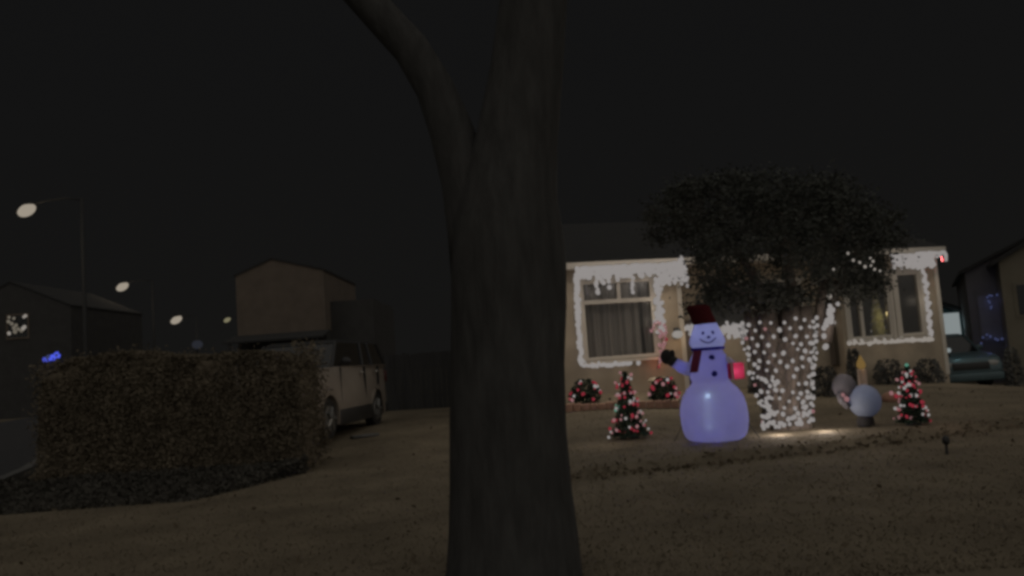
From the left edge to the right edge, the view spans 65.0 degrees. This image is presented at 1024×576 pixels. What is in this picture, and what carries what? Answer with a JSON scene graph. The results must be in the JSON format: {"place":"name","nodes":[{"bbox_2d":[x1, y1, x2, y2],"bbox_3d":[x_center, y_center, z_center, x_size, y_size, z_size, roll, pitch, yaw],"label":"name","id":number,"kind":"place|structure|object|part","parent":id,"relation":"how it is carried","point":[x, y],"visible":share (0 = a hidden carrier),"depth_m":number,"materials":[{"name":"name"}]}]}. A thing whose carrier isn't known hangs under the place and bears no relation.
{"place":"outdoors","nodes":[
{"label":"outdoors","id":0,"kind":"place"},
{"bbox_2d":[0,417,45,475],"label":"street","id":1,"kind":"structure","parent":0,"point":[16,440],"depth_m":20.49,"materials":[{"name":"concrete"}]},
{"bbox_2d":[15,197,87,356],"bbox_3d":[-18.389,0.902,32.150,2.818,9.141,0.487,-4,-5,0],"label":"street lamp","id":2,"kind":"object","parent":1,"relation":"on","point":[27,209],"visible":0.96,"depth_m":32.31,"materials":[{"name":"metal"}]},
{"bbox_2d":[115,280,155,350],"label":"street lamp","id":3,"kind":"object","parent":1,"relation":"on","point":[123,286],"visible":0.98,"depth_m":59.22,"materials":[{"name":"metal"}]},
{"bbox_2d":[169,314,197,338],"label":"street lamp","id":4,"kind":"object","parent":1,"relation":"on","point":[176,319],"visible":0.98,"depth_m":88.06,"materials":[{"name":"glass"}]},
{"bbox_2d":[223,316,236,322],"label":"street lamp","id":5,"kind":"object","parent":1,"relation":"on","point":[227,319],"visible":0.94,"depth_m":100.09,"materials":[{"name":"glass"}]},
{"bbox_2d":[192,339,202,352],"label":"yard lamp","id":6,"kind":"object","parent":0,"point":[197,344],"visible":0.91,"depth_m":59.79,"materials":[{"name":"metal"}]},
{"bbox_2d":[0,368,1023,575],"bbox_3d":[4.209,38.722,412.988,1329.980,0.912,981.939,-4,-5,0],"label":"lawn ground","id":7,"kind":"structure","parent":0,"point":[669,422],"depth_m":8.36,"materials":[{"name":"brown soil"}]},
{"bbox_2d":[0,453,44,484],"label":"kerb","id":8,"kind":"structure","parent":7,"relation":"on","point":[23,470],"depth_m":14.40,"materials":[{"name":"concrete"}]},
{"bbox_2d":[39,352,64,417],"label":"blue lit bush","id":9,"kind":"object","parent":7,"relation":"on","point":[52,356],"visible":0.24,"depth_m":41.36,"materials":[{"name":"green plant"}]},
{"bbox_2d":[0,281,142,419],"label":"dark house","id":10,"kind":"structure","parent":7,"relation":"on","point":[53,321],"depth_m":47.24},
{"bbox_2d":[7,314,26,334],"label":"window lights","id":11,"kind":"object","parent":10,"relation":"attached to","point":[16,325],"depth_m":46.98,"materials":[{"name":"plastic"}]},
{"bbox_2d":[6,313,29,339],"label":"window","id":12,"kind":"structure","parent":10,"relation":"in","point":[25,334],"depth_m":47.15,"materials":[{"name":"glass"}]},
{"bbox_2d":[0,454,308,514],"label":"ground cover","id":13,"kind":"object","parent":7,"relation":"on","point":[23,493],"visible":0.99,"depth_m":11.62,"materials":[{"name":"green plant"}]},
{"bbox_2d":[23,338,336,482],"bbox_3d":[-5.401,2.022,13.199,4.981,2.345,1.481,-4,-5,0],"label":"hedge","id":14,"kind":"object","parent":7,"relation":"on","point":[122,409],"visible":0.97,"depth_m":12.72,"materials":[{"name":"green plant"}]},
{"bbox_2d":[216,339,387,444],"bbox_3d":[-4.340,2.176,17.466,2.380,2.000,5.110,-5,-5,8],"label":"parked car","id":15,"kind":"object","parent":7,"relation":"on","point":[357,377],"visible":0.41,"depth_m":17.13,"materials":[{"name":"beige metal"}]},
{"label":"windows","id":16,"kind":"part","parent":15,"relation":"part of","materials":[{"name":"black glass"}]},
{"bbox_2d":[222,258,395,385],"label":"house","id":17,"kind":"structure","parent":7,"relation":"on","point":[278,301],"depth_m":40.26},
{"bbox_2d":[350,433,378,438],"bbox_3d":[-3.031,3.040,16.531,0.580,0.060,0.200,0,-6,-35],"label":"paving stone","id":18,"kind":"object","parent":7,"relation":"on","point":[363,435],"visible":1,"depth_m":16.44,"materials":[{"name":"concrete"}]},
{"bbox_2d":[383,351,450,410],"bbox_3d":[-1.907,2.969,24.421,7.241,2.200,0.172,-5,-5,8],"label":"board fence","id":19,"kind":"object","parent":7,"relation":"on","point":[404,370],"visible":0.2,"depth_m":24.49,"materials":[{"name":"brown wood"}]},
{"bbox_2d":[343,0,582,575],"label":"street tree","id":20,"kind":"object","parent":7,"relation":"on","point":[511,508],"visible":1,"depth_m":5.45,"materials":[{"name":"brown plant"}]},
{"bbox_2d":[5,386,1023,564],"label":"fallen leaves","id":21,"kind":"object","parent":7,"relation":"on","point":[686,466],"visible":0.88,"depth_m":10.39,"materials":[{"name":"brown plant"}]},
{"bbox_2d":[567,378,601,402],"bbox_3d":[1.572,2.249,17.428,0.767,0.604,0.647,-4,-5,0],"label":"lit bush","id":22,"kind":"object","parent":7,"relation":"on","point":[589,393],"visible":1,"depth_m":17.34,"materials":[{"name":"green plant"}]},
{"bbox_2d":[566,400,678,411],"bbox_3d":[2.223,2.424,16.238,2.270,0.298,0.164,-5,-5,11],"label":"garden edging","id":23,"kind":"object","parent":7,"relation":"on","point":[571,407],"visible":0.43,"depth_m":16.21,"materials":[{"name":"brick"}]},
{"bbox_2d":[607,371,652,439],"bbox_3d":[1.887,1.898,13.125,0.730,1.102,0.676,-4,-5,0],"label":"lit mini tree","id":24,"kind":"object","parent":7,"relation":"on","point":[627,401],"visible":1,"depth_m":13.04,"materials":[{"name":"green plant"}]},
{"bbox_2d":[648,377,672,393],"bbox_3d":[3.304,2.217,17.852,0.570,0.495,0.570,-4,-5,0],"label":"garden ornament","id":25,"kind":"object","parent":7,"relation":"on","point":[651,379],"visible":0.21,"depth_m":17.75,"materials":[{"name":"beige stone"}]},
{"bbox_2d":[648,376,680,400],"bbox_3d":[3.220,2.154,17.031,0.720,0.578,0.576,-4,-5,0],"label":"lit bush","id":26,"kind":"object","parent":7,"relation":"on","point":[655,390],"visible":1,"depth_m":16.92,"materials":[{"name":"green plant"}]},
{"bbox_2d":[660,305,759,441],"bbox_3d":[3.046,1.281,12.305,1.006,2.061,1.159,1,-7,-45],"label":"inflatable snowman","id":27,"kind":"object","parent":7,"relation":"on","point":[713,407],"visible":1,"depth_m":12.02,"materials":[{"name":"white fabric"}]},
{"bbox_2d":[747,374,758,393],"bbox_3d":[5.435,2.209,17.833,0.495,0.766,0.459,-1,-6,-31],"label":"shrub","id":28,"kind":"object","parent":7,"relation":"on","point":[751,388],"visible":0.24,"depth_m":17.78,"materials":[{"name":"green plant"}]},
{"bbox_2d":[562,186,949,398],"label":"house","id":29,"kind":"structure","parent":7,"relation":"on","point":[618,318],"depth_m":20.31,"materials":[{"name":"beige paint"}]},
{"bbox_2d":[573,277,640,367],"bbox_3d":[2.232,0.765,19.110,1.574,2.259,0.164,-3,-5,-13],"label":"light string","id":30,"kind":"object","parent":29,"relation":"attached to","point":[578,323],"visible":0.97,"depth_m":18.93,"materials":[{"name":"plastic"}]},
{"bbox_2d":[579,274,661,364],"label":"window","id":31,"kind":"structure","parent":29,"relation":"in","point":[617,323],"depth_m":19.48,"materials":[{"name":"grey glass"}]},
{"bbox_2d":[574,255,688,294],"bbox_3d":[2.847,-0.288,19.033,2.889,0.875,0.148,-3,-5,-13],"label":"light string","id":32,"kind":"object","parent":29,"relation":"attached to","point":[667,272],"visible":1,"depth_m":19.03,"materials":[{"name":"plastic"}]},
{"bbox_2d":[650,320,667,368],"bbox_3d":[3.549,1.352,19.297,0.450,1.151,0.108,-3,-5,-13],"label":"candy cane light","id":33,"kind":"object","parent":29,"relation":"attached to","point":[665,338],"visible":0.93,"depth_m":19.29,"materials":[{"name":"plastic"}]},
{"bbox_2d":[653,277,666,346],"bbox_3d":[3.547,0.577,19.437,0.377,1.711,0.205,-3,-5,-13],"label":"light string","id":34,"kind":"object","parent":29,"relation":"attached to","point":[659,312],"visible":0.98,"depth_m":19.39,"materials":[{"name":"plastic"}]},
{"bbox_2d":[684,320,692,384],"bbox_3d":[4.545,1.727,20.014,0.500,1.850,0.079,-3,-5,-13],"label":"door","id":35,"kind":"structure","parent":29,"relation":"in","point":[689,353],"depth_m":20.02,"materials":[{"name":"paint"}]},
{"bbox_2d":[700,278,803,327],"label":"window","id":36,"kind":"structure","parent":29,"relation":"in","point":[735,317],"depth_m":21.64,"materials":[{"name":"white glass"}]},
{"bbox_2d":[684,321,835,339],"bbox_3d":[6.312,1.026,20.334,4.310,0.510,0.280,-3,-5,-13],"label":"light string","id":37,"kind":"object","parent":29,"relation":"attached to","point":[732,329],"visible":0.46,"depth_m":20.08,"materials":[{"name":"plastic"}]},
{"bbox_2d":[843,269,899,342],"bbox_3d":[9.239,0.467,20.814,1.520,1.850,0.190,-3,-5,-13],"label":"window","id":38,"kind":"structure","parent":29,"relation":"in","point":[890,310],"depth_m":20.75,"materials":[{"name":"white wood"}]},
{"bbox_2d":[827,268,930,364],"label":"window","id":39,"kind":"structure","parent":29,"relation":"in","point":[906,314],"depth_m":21.90,"materials":[{"name":"beige glass"}]},
{"bbox_2d":[847,269,933,345],"bbox_3d":[9.773,0.513,20.881,2.631,1.922,0.172,-3,-5,-13],"label":"light string","id":40,"kind":"object","parent":29,"relation":"attached to","point":[912,339],"visible":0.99,"depth_m":20.99,"materials":[{"name":"plastic"}]},
{"bbox_2d":[890,250,947,269],"bbox_3d":[10.575,-0.710,20.854,1.717,0.496,0.150,-3,-5,-13],"label":"light string","id":41,"kind":"object","parent":29,"relation":"attached to","point":[922,262],"visible":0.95,"depth_m":20.80,"materials":[{"name":"plastic"}]},
{"bbox_2d":[636,150,931,430],"bbox_3d":[4.587,0.033,13.413,4.942,4.733,3.920,-4,-5,0],"label":"wrapped tree","id":42,"kind":"object","parent":7,"relation":"on","point":[827,248],"visible":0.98,"depth_m":12.90,"materials":[{"name":"green plant"}]},
{"bbox_2d":[737,315,818,430],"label":"net lights","id":43,"kind":"object","parent":42,"relation":"attached to","point":[768,406],"visible":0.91,"depth_m":12.83,"materials":[{"name":"plastic"}]},
{"bbox_2d":[821,294,839,349],"bbox_3d":[5.090,0.544,13.012,0.560,0.906,0.249,0,-7,-39],"label":"limb light string","id":44,"kind":"object","parent":42,"relation":"attached to","point":[829,319],"visible":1,"depth_m":13.07,"materials":[{"name":"plastic"}]},
{"bbox_2d":[832,252,880,271],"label":"crown light string","id":45,"kind":"object","parent":42,"relation":"attached to","point":[859,262],"visible":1,"depth_m":11.87,"materials":[{"name":"plastic"}]},
{"bbox_2d":[811,365,837,396],"bbox_3d":[6.592,2.049,16.857,0.763,0.880,0.613,-4,-5,0],"label":"shrub","id":46,"kind":"object","parent":7,"relation":"on","point":[826,385],"visible":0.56,"depth_m":16.75,"materials":[{"name":"green plant"}]},
{"bbox_2d":[845,347,858,385],"bbox_3d":[8.375,1.945,19.653,0.530,1.006,0.419,-4,-5,0],"label":"shrub","id":47,"kind":"object","parent":7,"relation":"on","point":[851,359],"visible":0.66,"depth_m":19.61,"materials":[{"name":"green plant"}]},
{"bbox_2d":[832,374,881,426],"bbox_3d":[5.410,1.752,12.577,0.687,0.836,0.489,-5,-5,12],"label":"inflatable","id":48,"kind":"object","parent":7,"relation":"on","point":[863,403],"visible":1,"depth_m":12.44,"materials":[{"name":"white fabric"}]},
{"bbox_2d":[856,355,867,384],"bbox_3d":[6.837,1.759,15.683,0.281,0.894,0.278,-4,-5,0],"label":"candle decoration","id":49,"kind":"object","parent":7,"relation":"on","point":[861,371],"visible":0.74,"depth_m":15.63,"materials":[{"name":"plastic"}]},
{"bbox_2d":[872,358,903,384],"bbox_3d":[9.430,2.127,20.114,0.891,0.734,0.756,-4,-5,0],"label":"shrub","id":50,"kind":"object","parent":7,"relation":"on","point":[882,375],"visible":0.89,"depth_m":20.05,"materials":[{"name":"green plant"}]},
{"bbox_2d":[881,391,900,401],"bbox_3d":[7.300,2.104,15.471,0.330,0.264,0.332,-9,-7,44],"label":"garden stone","id":51,"kind":"object","parent":7,"relation":"on","point":[891,396],"visible":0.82,"depth_m":15.36,"materials":[{"name":"stone"}]},
{"bbox_2d":[893,363,931,425],"bbox_3d":[6.073,1.621,12.292,0.529,0.939,0.545,-7,-6,26],"label":"lit mini tree","id":52,"kind":"object","parent":7,"relation":"on","point":[912,413],"visible":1,"depth_m":12.20,"materials":[{"name":"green plant"}]},
{"bbox_2d":[912,358,946,382],"bbox_3d":[10.568,2.129,20.430,0.861,0.731,0.726,-5,-5,11],"label":"shrub","id":53,"kind":"object","parent":7,"relation":"on","point":[935,371],"visible":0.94,"depth_m":20.32,"materials":[{"name":"green plant"}]},
{"bbox_2d":[942,436,949,454],"bbox_3d":[5.353,1.958,9.899,0.100,0.281,0.066,-4,-5,0],"label":"garden stake","id":54,"kind":"object","parent":7,"relation":"on","point":[945,440],"visible":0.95,"depth_m":9.88,"materials":[{"name":"black plastic"}]},
{"bbox_2d":[941,301,963,334],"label":"shed","id":55,"kind":"structure","parent":7,"relation":"on","point":[952,317],"depth_m":29.83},
{"bbox_2d":[943,311,962,334],"bbox_3d":[16.317,1.335,29.860,0.755,0.930,0.067,-4,-5,0],"label":"window","id":56,"kind":"structure","parent":55,"relation":"in","point":[952,319],"depth_m":29.83,"materials":[{"name":"white glass"}]},
{"bbox_2d":[945,334,1004,384],"bbox_3d":[12.515,2.145,23.718,2.140,1.500,4.610,-5,-5,6],"label":"parked car","id":57,"kind":"object","parent":7,"relation":"on","point":[969,360],"visible":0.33,"depth_m":21.54,"materials":[{"name":"teal paint"}]},
{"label":"windows","id":58,"kind":"part","parent":57,"relation":"part of","materials":[{"name":"black glass"}]},
{"bbox_2d":[952,238,1023,383],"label":"neighbour house","id":59,"kind":"structure","parent":7,"relation":"on","point":[1000,273],"depth_m":24.05,"materials":[{"name":"brown"}]},
{"bbox_2d":[975,292,1003,342],"bbox_3d":[14.434,0.882,24.132,0.750,1.468,0.057,-7,-6,27],"label":"window","id":60,"kind":"structure","parent":59,"relation":"in","point":[990,323],"depth_m":24.14,"materials":[{"name":"grey"}]},
{"bbox_2d":[980,294,1003,343],"bbox_3d":[14.340,0.929,24.080,0.707,1.483,0.087,-7,-6,27],"label":"blue light string","id":61,"kind":"object","parent":59,"relation":"attached to","point":[990,336],"visible":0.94,"depth_m":24.08,"materials":[{"name":"plastic"}]},
{"bbox_2d":[1012,282,1023,317],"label":"window","id":62,"kind":"structure","parent":59,"relation":"in","point":[1018,287],"depth_m":22.48,"materials":[{"name":"black glass"}]},
{"bbox_2d":[1001,347,1023,386],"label":"shrub","id":63,"kind":"object","parent":7,"relation":"on","point":[1012,377],"visible":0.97,"depth_m":21.34,"materials":[{"name":"green plant"}]},
{"bbox_2d":[0,0,1023,378],"label":"sky","id":64,"kind":"structure","parent":0,"point":[203,143],"materials":[{"name":"black"}]},
{"bbox_2d":[870,293,887,335],"bbox_3d":[9.787,0.753,21.561,0.450,1.473,0.455,-3,-5,-13],"label":"indoor tree","id":65,"kind":"object","parent":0,"point":[878,326],"visible":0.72,"depth_m":21.45,"materials":[{"name":"green plant"}]}
]}

